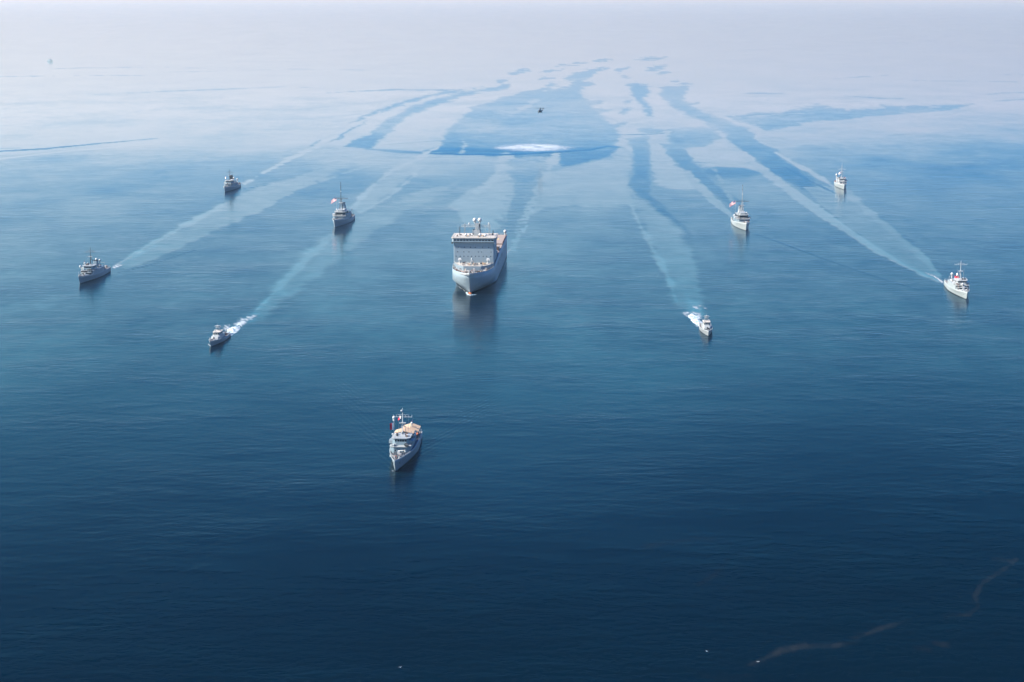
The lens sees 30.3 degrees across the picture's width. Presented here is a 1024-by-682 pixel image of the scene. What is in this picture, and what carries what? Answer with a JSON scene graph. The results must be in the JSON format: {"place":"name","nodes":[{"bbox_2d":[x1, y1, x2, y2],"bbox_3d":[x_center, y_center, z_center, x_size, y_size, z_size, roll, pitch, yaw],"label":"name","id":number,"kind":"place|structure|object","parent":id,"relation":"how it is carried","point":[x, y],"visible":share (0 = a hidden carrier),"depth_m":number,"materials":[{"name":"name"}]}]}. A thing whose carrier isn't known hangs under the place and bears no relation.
{"place":"outdoors","nodes":[
{"label":"outdoors","id":0,"kind":"place"},
{"bbox_2d":[0,1,1023,681],"bbox_3d":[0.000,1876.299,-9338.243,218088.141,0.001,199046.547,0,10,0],"label":"water","id":1,"kind":"structure","parent":0,"point":[802,461],"depth_m":970.91,"materials":[{"name":"blue liquid"}]},
{"bbox_2d":[78,248,110,283],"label":"minehunter","id":2,"kind":"object","parent":1,"relation":"on","point":[93,271],"visible":0.99,"depth_m":1191.06,"materials":[{"name":"grey paint"}]},
{"bbox_2d":[209,325,230,346],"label":"patrol boat","id":3,"kind":"object","parent":1,"relation":"on","point":[218,336],"visible":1,"depth_m":972.90,"materials":[{"name":"grey paint"}]},
{"bbox_2d":[223,169,240,191],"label":"minehunter","id":4,"kind":"object","parent":1,"relation":"on","point":[231,184],"visible":0.99,"depth_m":1742.67,"materials":[{"name":"grey paint"}]},
{"bbox_2d":[226,323,240,335],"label":"wash foam","id":5,"kind":"object","parent":1,"relation":"on","point":[231,330],"visible":0.94,"depth_m":1008.82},
{"bbox_2d":[331,186,354,226],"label":"minesweeper","id":6,"kind":"object","parent":1,"relation":"on","point":[342,215],"visible":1,"depth_m":1479.59,"materials":[{"name":"grey paint"}]},
{"bbox_2d":[389,408,421,470],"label":"minehunter","id":7,"kind":"object","parent":1,"relation":"on","point":[405,442],"visible":1,"depth_m":726.07,"materials":[{"name":"grey paint"}]},
{"bbox_2d":[451,218,506,293],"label":"landing ship","id":8,"kind":"object","parent":1,"relation":"on","point":[479,258],"visible":0.99,"depth_m":1161.71,"materials":[{"name":"grey paint"}]},
{"bbox_2d":[688,314,701,325],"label":"wash foam","id":9,"kind":"object","parent":1,"relation":"on","point":[694,319],"visible":0.74,"depth_m":1041.84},
{"bbox_2d":[699,314,712,335],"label":"patrol boat","id":10,"kind":"object","parent":1,"relation":"on","point":[705,327],"visible":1,"depth_m":1002.50,"materials":[{"name":"white paint"}]},
{"bbox_2d":[729,185,750,230],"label":"minesweeper","id":11,"kind":"object","parent":1,"relation":"on","point":[740,218],"visible":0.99,"depth_m":1458.79,"materials":[{"name":"white paint"}]},
{"bbox_2d":[834,168,846,189],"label":"minehunter","id":12,"kind":"object","parent":1,"relation":"on","point":[840,182],"visible":0.99,"depth_m":1763.13,"materials":[{"name":"white paint"}]},
{"bbox_2d":[944,266,969,298],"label":"minehunter","id":13,"kind":"object","parent":1,"relation":"on","point":[957,286],"visible":1,"depth_m":1128.74,"materials":[{"name":"white paint"}]},
{"bbox_2d":[0,0,1023,0],"label":"sky","id":14,"kind":"structure","parent":0,"point":[0,0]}
]}

